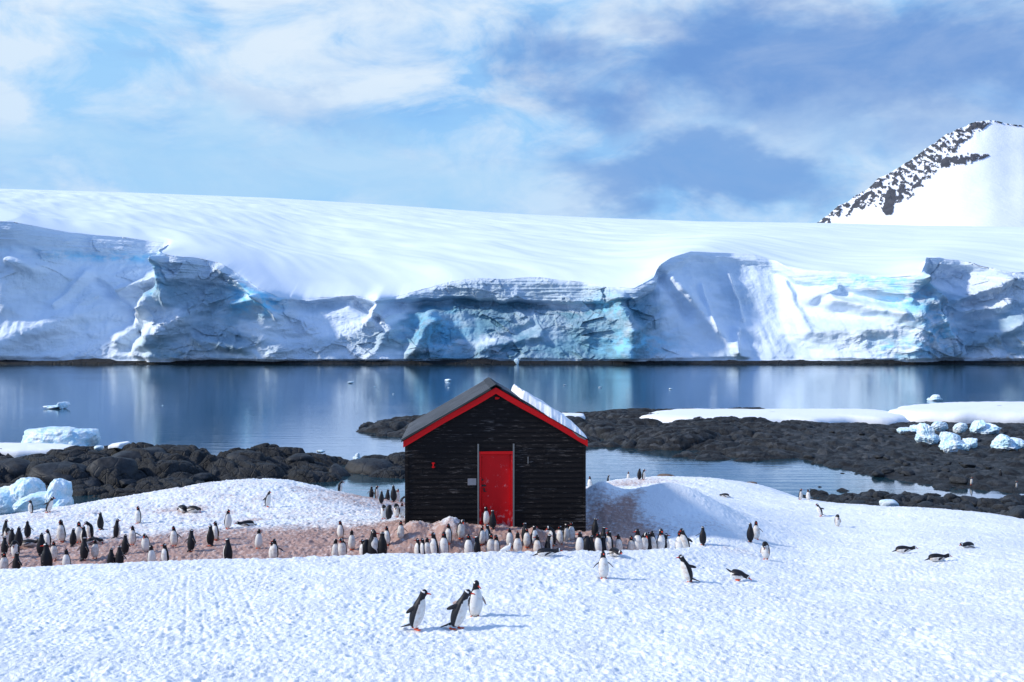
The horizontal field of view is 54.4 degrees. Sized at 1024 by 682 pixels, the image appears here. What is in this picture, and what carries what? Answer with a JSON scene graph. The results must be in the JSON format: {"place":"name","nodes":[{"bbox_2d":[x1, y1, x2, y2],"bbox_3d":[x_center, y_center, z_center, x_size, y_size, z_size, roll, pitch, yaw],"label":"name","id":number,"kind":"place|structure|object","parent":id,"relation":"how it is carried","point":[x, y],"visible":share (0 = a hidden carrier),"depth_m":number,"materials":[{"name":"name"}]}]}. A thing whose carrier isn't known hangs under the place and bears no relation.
{"place":"outdoors","nodes":[
{"label":"outdoors","id":0,"kind":"place"},
{"bbox_2d":[0,442,404,497],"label":"rocky shore","id":1,"kind":"structure","parent":0,"point":[182,465],"depth_m":72.99,"materials":[{"name":"stone"}]},
{"bbox_2d":[0,458,29,477],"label":"boulder","id":2,"kind":"object","parent":1,"relation":"on","point":[15,467],"visible":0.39,"depth_m":69.45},
{"bbox_2d":[0,442,73,457],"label":"snow patch","id":3,"kind":"object","parent":1,"relation":"on","point":[14,450],"visible":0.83,"depth_m":75.16,"materials":[{"name":"snow"}]},
{"bbox_2d":[27,461,86,483],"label":"boulder","id":4,"kind":"object","parent":1,"relation":"on","point":[44,471],"visible":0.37,"depth_m":68.54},
{"bbox_2d":[83,477,100,486],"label":"boulder","id":5,"kind":"object","parent":1,"relation":"on","point":[94,482],"visible":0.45,"depth_m":68.15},
{"bbox_2d":[89,456,138,476],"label":"boulder","id":6,"kind":"object","parent":1,"relation":"on","point":[129,466],"visible":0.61,"depth_m":69.79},
{"bbox_2d":[108,441,129,448],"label":"snow patch","id":7,"kind":"object","parent":1,"relation":"on","point":[118,444],"visible":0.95,"depth_m":76.44,"materials":[{"name":"snow"}]},
{"bbox_2d":[119,478,136,487],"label":"boulder","id":8,"kind":"object","parent":1,"relation":"on","point":[124,483],"visible":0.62,"depth_m":68.83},
{"bbox_2d":[112,447,166,460],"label":"boulder","id":9,"kind":"object","parent":1,"relation":"on","point":[134,455],"visible":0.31,"depth_m":72.93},
{"bbox_2d":[194,473,213,481],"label":"boulder","id":10,"kind":"object","parent":1,"relation":"on","point":[206,477],"visible":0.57,"depth_m":71.69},
{"bbox_2d":[226,450,254,460],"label":"boulder","id":11,"kind":"object","parent":1,"relation":"on","point":[233,455],"visible":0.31,"depth_m":75.78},
{"bbox_2d":[285,453,314,464],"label":"boulder","id":12,"kind":"object","parent":1,"relation":"on","point":[300,457],"visible":0.53,"depth_m":77.66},
{"bbox_2d":[328,463,350,476],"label":"boulder","id":13,"kind":"object","parent":1,"relation":"on","point":[339,470],"visible":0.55,"depth_m":75.98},
{"bbox_2d":[345,458,393,474],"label":"boulder","id":14,"kind":"object","parent":1,"relation":"on","point":[363,466],"visible":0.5,"depth_m":77.40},
{"bbox_2d":[0,476,1023,681],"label":"snow ground","id":15,"kind":"structure","parent":0,"point":[852,597],"depth_m":20.42,"materials":[{"name":"snow"}]},
{"bbox_2d":[0,552,8,568],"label":"penguin","id":16,"kind":"object","parent":15,"relation":"on","point":[4,563],"visible":0.67,"depth_m":26.66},
{"bbox_2d":[0,536,8,554],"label":"penguin","id":17,"kind":"object","parent":15,"relation":"on","point":[4,545],"visible":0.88,"depth_m":28.79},
{"bbox_2d":[8,552,21,568],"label":"penguin","id":18,"kind":"object","parent":15,"relation":"on","point":[16,563],"visible":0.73,"depth_m":26.63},
{"bbox_2d":[10,540,19,557],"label":"penguin","id":19,"kind":"object","parent":15,"relation":"on","point":[15,546],"visible":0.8,"depth_m":28.35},
{"bbox_2d":[14,526,22,547],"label":"penguin","id":20,"kind":"object","parent":15,"relation":"on","point":[18,537],"visible":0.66,"depth_m":29.60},
{"bbox_2d":[22,521,33,537],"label":"penguin","id":21,"kind":"object","parent":15,"relation":"on","point":[27,531],"visible":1,"depth_m":31.40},
{"bbox_2d":[21,539,37,545],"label":"penguin","id":22,"kind":"object","parent":15,"relation":"on","point":[28,542],"visible":0.9,"depth_m":29.83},
{"bbox_2d":[36,533,44,555],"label":"penguin","id":23,"kind":"object","parent":15,"relation":"on","point":[41,541],"visible":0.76,"depth_m":28.59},
{"bbox_2d":[40,543,52,565],"bbox_3d":[-12.433,5.795,26.621,0.301,0.792,0.361,-1,0,-42],"label":"penguin","id":24,"kind":"object","parent":15,"relation":"on","point":[46,558],"visible":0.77,"depth_m":26.58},
{"bbox_2d":[50,541,57,559],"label":"penguin","id":25,"kind":"object","parent":15,"relation":"on","point":[54,551],"visible":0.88,"depth_m":27.90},
{"bbox_2d":[57,519,65,541],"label":"penguin","id":26,"kind":"object","parent":15,"relation":"on","point":[61,533],"visible":1,"depth_m":30.40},
{"bbox_2d":[62,549,70,564],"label":"penguin","id":27,"kind":"object","parent":15,"relation":"on","point":[66,559],"visible":0.66,"depth_m":26.59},
{"bbox_2d":[69,528,76,546],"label":"penguin","id":28,"kind":"object","parent":15,"relation":"on","point":[73,539],"visible":1,"depth_m":29.71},
{"bbox_2d":[75,522,81,542],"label":"penguin","id":29,"kind":"object","parent":15,"relation":"on","point":[78,530],"visible":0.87,"depth_m":30.29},
{"bbox_2d":[77,536,88,560],"bbox_3d":[-11.928,5.779,27.685,0.316,0.664,0.372,0,0,-25],"label":"penguin","id":30,"kind":"object","parent":15,"relation":"on","point":[84,550],"visible":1,"depth_m":27.65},
{"bbox_2d":[83,521,93,537],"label":"penguin","id":31,"kind":"object","parent":15,"relation":"on","point":[90,531],"visible":0.88,"depth_m":31.05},
{"bbox_2d":[91,539,98,558],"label":"penguin","id":32,"kind":"object","parent":15,"relation":"on","point":[94,551],"visible":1,"depth_m":27.84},
{"bbox_2d":[97,512,103,529],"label":"penguin","id":33,"kind":"object","parent":15,"relation":"on","point":[100,522],"visible":1,"depth_m":33.95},
{"bbox_2d":[111,519,120,538],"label":"penguin","id":34,"kind":"object","parent":15,"relation":"on","point":[116,530],"visible":1,"depth_m":30.99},
{"bbox_2d":[113,545,126,562],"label":"penguin","id":35,"kind":"object","parent":15,"relation":"on","point":[119,556],"visible":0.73,"depth_m":26.64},
{"bbox_2d":[119,534,130,554],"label":"penguin","id":36,"kind":"object","parent":15,"relation":"on","point":[125,546],"visible":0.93,"depth_m":28.15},
{"bbox_2d":[129,526,140,544],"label":"penguin","id":37,"kind":"object","parent":15,"relation":"on","point":[132,536],"visible":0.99,"depth_m":29.55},
{"bbox_2d":[141,533,149,552],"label":"penguin","id":38,"kind":"object","parent":15,"relation":"on","point":[145,543],"visible":0.94,"depth_m":28.27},
{"bbox_2d":[147,545,155,561],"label":"penguin","id":39,"kind":"object","parent":15,"relation":"on","point":[151,555],"visible":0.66,"depth_m":26.71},
{"bbox_2d":[161,543,168,560],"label":"penguin","id":40,"kind":"object","parent":15,"relation":"on","point":[164,555],"visible":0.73,"depth_m":26.74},
{"bbox_2d":[168,526,181,545],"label":"penguin","id":41,"kind":"object","parent":15,"relation":"on","point":[173,535],"visible":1,"depth_m":29.02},
{"bbox_2d":[184,529,195,551],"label":"penguin","id":42,"kind":"object","parent":15,"relation":"on","point":[191,542],"visible":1,"depth_m":28.17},
{"bbox_2d":[206,525,213,545],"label":"penguin","id":43,"kind":"object","parent":15,"relation":"on","point":[210,537],"visible":1,"depth_m":28.81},
{"bbox_2d":[223,538,232,558],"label":"penguin","id":44,"kind":"object","parent":15,"relation":"on","point":[227,552],"visible":0.79,"depth_m":26.82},
{"bbox_2d":[224,509,231,528],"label":"penguin","id":45,"kind":"object","parent":15,"relation":"on","point":[227,521],"visible":1,"depth_m":32.20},
{"bbox_2d":[255,529,261,548],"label":"penguin","id":46,"kind":"object","parent":15,"relation":"on","point":[258,540],"visible":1,"depth_m":28.20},
{"bbox_2d":[270,539,282,557],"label":"penguin","id":47,"kind":"object","parent":15,"relation":"on","point":[274,549],"visible":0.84,"depth_m":26.89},
{"bbox_2d":[331,539,337,555],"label":"penguin","id":48,"kind":"object","parent":15,"relation":"on","point":[334,550],"visible":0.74,"depth_m":26.78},
{"bbox_2d":[337,521,343,538],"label":"penguin","id":49,"kind":"object","parent":15,"relation":"on","point":[340,531],"visible":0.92,"depth_m":29.24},
{"bbox_2d":[338,538,346,555],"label":"penguin","id":50,"kind":"object","parent":15,"relation":"on","point":[342,548],"visible":0.78,"depth_m":26.75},
{"bbox_2d":[348,529,355,549],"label":"penguin","id":51,"kind":"object","parent":15,"relation":"on","point":[351,542],"visible":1,"depth_m":27.52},
{"bbox_2d":[367,529,377,553],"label":"penguin","id":52,"kind":"object","parent":15,"relation":"on","point":[371,549],"visible":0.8,"depth_m":26.64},
{"bbox_2d":[371,530,378,550],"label":"penguin","id":53,"kind":"object","parent":15,"relation":"on","point":[374,543],"visible":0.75,"depth_m":26.65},
{"bbox_2d":[377,531,386,553],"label":"penguin","id":54,"kind":"object","parent":15,"relation":"on","point":[382,545],"visible":0.8,"depth_m":26.64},
{"bbox_2d":[394,521,406,539],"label":"penguin","id":55,"kind":"object","parent":15,"relation":"on","point":[400,531],"visible":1,"depth_m":27.59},
{"bbox_2d":[401,589,430,630],"bbox_3d":[-1.637,4.531,16.819,0.492,0.691,0.320,0,0,47],"label":"penguin","id":56,"kind":"object","parent":15,"relation":"on","point":[416,610],"visible":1,"depth_m":16.73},
{"bbox_2d":[430,532,438,553],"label":"penguin","id":57,"kind":"object","parent":15,"relation":"on","point":[434,547],"visible":0.77,"depth_m":26.67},
{"bbox_2d":[439,531,448,552],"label":"penguin","id":58,"kind":"object","parent":15,"relation":"on","point":[443,546],"visible":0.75,"depth_m":26.68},
{"bbox_2d":[445,523,451,544],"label":"penguin","id":59,"kind":"object","parent":15,"relation":"on","point":[448,531],"visible":0.76,"depth_m":27.19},
{"bbox_2d":[441,589,474,629],"bbox_3d":[-0.921,4.544,16.901,0.654,0.688,0.300,-1,-1,18],"label":"penguin","id":60,"kind":"object","parent":15,"relation":"on","point":[459,607],"visible":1,"depth_m":16.79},
{"bbox_2d":[456,519,464,538],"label":"penguin","id":61,"kind":"object","parent":15,"relation":"on","point":[460,531],"visible":1,"depth_m":27.38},
{"bbox_2d":[464,534,472,552],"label":"penguin","id":62,"kind":"object","parent":15,"relation":"on","point":[468,546],"visible":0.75,"depth_m":26.73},
{"bbox_2d":[468,580,485,616],"bbox_3d":[-0.649,4.619,17.837,0.310,0.684,0.267,0,0,23],"label":"penguin","id":63,"kind":"object","parent":15,"relation":"on","point":[475,602],"visible":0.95,"depth_m":17.75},
{"bbox_2d":[473,535,480,552],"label":"penguin","id":64,"kind":"object","parent":15,"relation":"on","point":[476,547],"visible":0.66,"depth_m":26.77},
{"bbox_2d":[478,526,485,544],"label":"penguin","id":65,"kind":"object","parent":15,"relation":"on","point":[482,537],"visible":0.96,"depth_m":27.36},
{"bbox_2d":[483,507,489,524],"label":"penguin","id":66,"kind":"object","parent":15,"relation":"on","point":[486,517],"visible":0.94,"depth_m":28.45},
{"bbox_2d":[486,533,493,551],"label":"penguin","id":67,"kind":"object","parent":15,"relation":"on","point":[490,545],"visible":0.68,"depth_m":26.81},
{"bbox_2d":[489,510,496,528],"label":"penguin","id":68,"kind":"object","parent":15,"relation":"on","point":[492,521],"visible":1,"depth_m":28.23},
{"bbox_2d":[401,377,589,531],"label":"wooden shed","id":69,"kind":"structure","parent":15,"relation":"on","point":[488,442],"depth_m":28.60,"materials":[{"name":"black wood"}]},
{"bbox_2d":[479,451,512,526],"bbox_3d":[-0.453,4.285,28.614,0.970,2.232,0.135,0,0,-3],"label":"door","id":70,"kind":"structure","parent":69,"relation":"in","point":[495,485],"depth_m":28.63,"materials":[{"name":"red paint"}]},
{"bbox_2d":[511,384,586,437],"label":"roof snow","id":71,"kind":"structure","parent":69,"relation":"on","point":[549,411],"depth_m":28.71,"materials":[{"name":"snow"}]},
{"bbox_2d":[506,528,513,546],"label":"penguin","id":72,"kind":"object","parent":15,"relation":"on","point":[509,538],"visible":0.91,"depth_m":27.34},
{"bbox_2d":[513,530,521,551],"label":"penguin","id":73,"kind":"object","parent":15,"relation":"on","point":[517,545],"visible":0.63,"depth_m":26.90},
{"bbox_2d":[523,528,530,547],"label":"penguin","id":74,"kind":"object","parent":15,"relation":"on","point":[526,540],"visible":1,"depth_m":27.20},
{"bbox_2d":[533,535,541,550],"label":"penguin","id":75,"kind":"object","parent":15,"relation":"on","point":[537,545],"visible":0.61,"depth_m":26.91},
{"bbox_2d":[533,548,561,555],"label":"penguin","id":76,"kind":"object","parent":15,"relation":"on","point":[545,551],"visible":1,"depth_m":24.69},
{"bbox_2d":[545,526,556,545],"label":"penguin","id":77,"kind":"object","parent":15,"relation":"on","point":[552,533],"visible":0.81,"depth_m":27.32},
{"bbox_2d":[557,525,563,544],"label":"penguin","id":78,"kind":"object","parent":15,"relation":"on","point":[560,538],"visible":1,"depth_m":27.61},
{"bbox_2d":[575,531,583,550],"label":"penguin","id":79,"kind":"object","parent":15,"relation":"on","point":[579,543],"visible":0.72,"depth_m":27.23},
{"bbox_2d":[588,518,598,536],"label":"penguin","id":80,"kind":"object","parent":15,"relation":"on","point":[595,529],"visible":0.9,"depth_m":28.10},
{"bbox_2d":[594,532,602,550],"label":"penguin","id":81,"kind":"object","parent":15,"relation":"on","point":[598,545],"visible":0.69,"depth_m":27.23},
{"bbox_2d":[593,551,612,578],"bbox_3d":[2.028,4.963,22.117,0.353,0.630,0.300,0,0,-40],"label":"penguin","id":82,"kind":"object","parent":15,"relation":"on","point":[603,567],"visible":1,"depth_m":22.00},
{"bbox_2d":[605,530,613,550],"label":"penguin","id":83,"kind":"object","parent":15,"relation":"on","point":[609,542],"visible":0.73,"depth_m":27.29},
{"bbox_2d":[614,534,622,549],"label":"penguin","id":84,"kind":"object","parent":15,"relation":"on","point":[618,544],"visible":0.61,"depth_m":27.38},
{"bbox_2d":[633,529,641,549],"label":"penguin","id":85,"kind":"object","parent":15,"relation":"on","point":[637,539],"visible":0.75,"depth_m":27.51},
{"bbox_2d":[641,532,647,549],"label":"penguin","id":86,"kind":"object","parent":15,"relation":"on","point":[644,537],"visible":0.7,"depth_m":27.50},
{"bbox_2d":[657,529,664,548],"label":"penguin","id":87,"kind":"object","parent":15,"relation":"on","point":[661,541],"visible":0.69,"depth_m":27.62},
{"bbox_2d":[679,528,692,547],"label":"penguin","id":88,"kind":"object","parent":15,"relation":"on","point":[685,539],"visible":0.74,"depth_m":27.60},
{"bbox_2d":[676,554,699,581],"bbox_3d":[3.946,5.096,22.300,0.603,0.634,0.277,1,0,-15],"label":"penguin","id":89,"kind":"object","parent":15,"relation":"on","point":[686,569],"visible":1,"depth_m":22.22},
{"bbox_2d":[696,526,705,545],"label":"penguin","id":90,"kind":"object","parent":15,"relation":"on","point":[702,537],"visible":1,"depth_m":28.57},
{"bbox_2d":[726,568,751,580],"bbox_3d":[5.291,5.460,23.228,0.469,0.258,0.414,0,0,-14],"label":"penguin","id":91,"kind":"object","parent":15,"relation":"on","point":[737,575],"visible":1,"depth_m":23.14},
{"bbox_2d":[747,523,753,542],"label":"penguin","id":92,"kind":"object","parent":15,"relation":"on","point":[750,534],"visible":1,"depth_m":29.63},
{"bbox_2d":[753,521,762,539],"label":"penguin","id":93,"kind":"object","parent":15,"relation":"on","point":[756,529],"visible":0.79,"depth_m":31.56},
{"bbox_2d":[760,541,769,559],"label":"penguin","id":94,"kind":"object","parent":15,"relation":"on","point":[765,551],"visible":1,"depth_m":27.19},
{"bbox_2d":[892,545,917,552],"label":"penguin","id":95,"kind":"object","parent":15,"relation":"on","point":[902,549],"visible":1,"depth_m":29.37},
{"bbox_2d":[925,553,952,560],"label":"penguin","id":96,"kind":"object","parent":15,"relation":"on","point":[935,557],"visible":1,"depth_m":27.24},
{"bbox_2d":[0,189,1023,361],"bbox_3d":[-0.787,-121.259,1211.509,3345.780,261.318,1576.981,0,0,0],"label":"glacier","id":97,"kind":"object","parent":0,"point":[129,276],"visible":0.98,"depth_m":466.08,"materials":[{"name":"ice"}]},
{"bbox_2d":[0,364,1023,514],"bbox_3d":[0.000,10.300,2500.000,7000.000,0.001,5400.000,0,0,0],"label":"water","id":98,"kind":"structure","parent":0,"point":[215,409],"depth_m":181.49,"materials":[{"name":"blue liquid"}]},
{"bbox_2d":[0,477,45,512],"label":"iceberg","id":99,"kind":"object","parent":98,"relation":"on","point":[12,494],"visible":0.48,"depth_m":59.76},
{"bbox_2d":[12,478,73,512],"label":"iceberg","id":100,"kind":"object","parent":98,"relation":"on","point":[60,490],"visible":0.71,"depth_m":57.32,"materials":[{"name":"ice"}]},
{"bbox_2d":[43,402,70,408],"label":"ice floe","id":101,"kind":"object","parent":98,"relation":"on","point":[62,405],"visible":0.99,"depth_m":151.17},
{"bbox_2d":[21,426,100,445],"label":"iceberg","id":102,"kind":"object","parent":98,"relation":"on","point":[69,435],"visible":0.59,"depth_m":90.66,"materials":[{"name":"ice"}]},
{"bbox_2d":[0,358,1023,363],"bbox_3d":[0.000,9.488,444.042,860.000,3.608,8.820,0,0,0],"label":"rocky shoreline","id":103,"kind":"structure","parent":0,"point":[210,361],"depth_m":443.17,"materials":[{"name":"stone"}]},
{"bbox_2d":[0,0,1023,222],"label":"sky","id":104,"kind":"structure","parent":0,"point":[789,111],"materials":[{"name":"blue"}]},
{"bbox_2d":[356,407,1023,492],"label":"rocky point","id":105,"kind":"structure","parent":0,"point":[748,439],"depth_m":93.78,"materials":[{"name":"stone"}]},
{"bbox_2d":[640,408,908,424],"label":"snow bank","id":106,"kind":"structure","parent":105,"relation":"on","point":[871,416],"depth_m":119.97,"materials":[{"name":"snow"}]},
{"bbox_2d":[896,425,916,433],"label":"ice block","id":107,"kind":"object","parent":105,"relation":"on","point":[903,430],"depth_m":98.52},
{"bbox_2d":[915,423,939,444],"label":"ice block","id":108,"kind":"object","parent":105,"relation":"on","point":[925,432],"depth_m":90.45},
{"bbox_2d":[931,421,947,431],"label":"ice block","id":109,"kind":"object","parent":105,"relation":"on","point":[939,426],"depth_m":103.50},
{"bbox_2d":[938,432,969,452],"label":"ice block","id":110,"kind":"object","parent":105,"relation":"on","point":[951,442],"depth_m":86.77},
{"bbox_2d":[888,401,1023,423],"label":"snow bank","id":111,"kind":"structure","parent":105,"relation":"on","point":[988,411],"depth_m":120.95,"materials":[{"name":"snow"}]},
{"bbox_2d":[949,476,967,484],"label":"beach stone","id":112,"kind":"object","parent":105,"relation":"on","point":[957,480],"visible":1,"depth_m":70.83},
{"bbox_2d":[953,423,967,432],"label":"ice block","id":113,"kind":"object","parent":105,"relation":"on","point":[960,427],"depth_m":101.64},
{"bbox_2d":[963,438,977,447],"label":"ice block","id":114,"kind":"object","parent":105,"relation":"on","point":[972,442],"depth_m":88.51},
{"bbox_2d":[969,420,1000,434],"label":"ice block","id":115,"kind":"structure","parent":105,"relation":"on","point":[980,427],"depth_m":99.37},
{"bbox_2d":[990,434,1023,450],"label":"ice block","id":116,"kind":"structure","parent":105,"relation":"on","point":[1004,442],"depth_m":86.35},
{"bbox_2d":[802,486,1023,515],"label":"stony margin","id":117,"kind":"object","parent":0,"point":[987,505],"visible":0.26,"depth_m":60.36,"materials":[{"name":"stone"}]},
{"bbox_2d":[879,499,898,506],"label":"ice block","id":118,"kind":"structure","parent":117,"relation":"on","point":[889,502],"depth_m":58.27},
{"bbox_2d":[910,495,926,502],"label":"boulder","id":119,"kind":"object","parent":117,"relation":"on","point":[919,498],"visible":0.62,"depth_m":60.17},
{"bbox_2d":[960,495,977,506],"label":"boulder","id":120,"kind":"object","parent":117,"relation":"on","point":[973,500],"visible":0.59,"depth_m":59.73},
{"bbox_2d":[1007,505,1023,518],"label":"boulder","id":121,"kind":"object","parent":117,"relation":"on","point":[1017,511],"visible":0.47,"depth_m":51.51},
{"bbox_2d":[817,120,1023,226],"bbox_3d":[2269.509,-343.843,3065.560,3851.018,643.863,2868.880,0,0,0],"label":"mountain","id":122,"kind":"structure","parent":0,"point":[971,174],"depth_m":2748.78,"materials":[{"name":"snow"}]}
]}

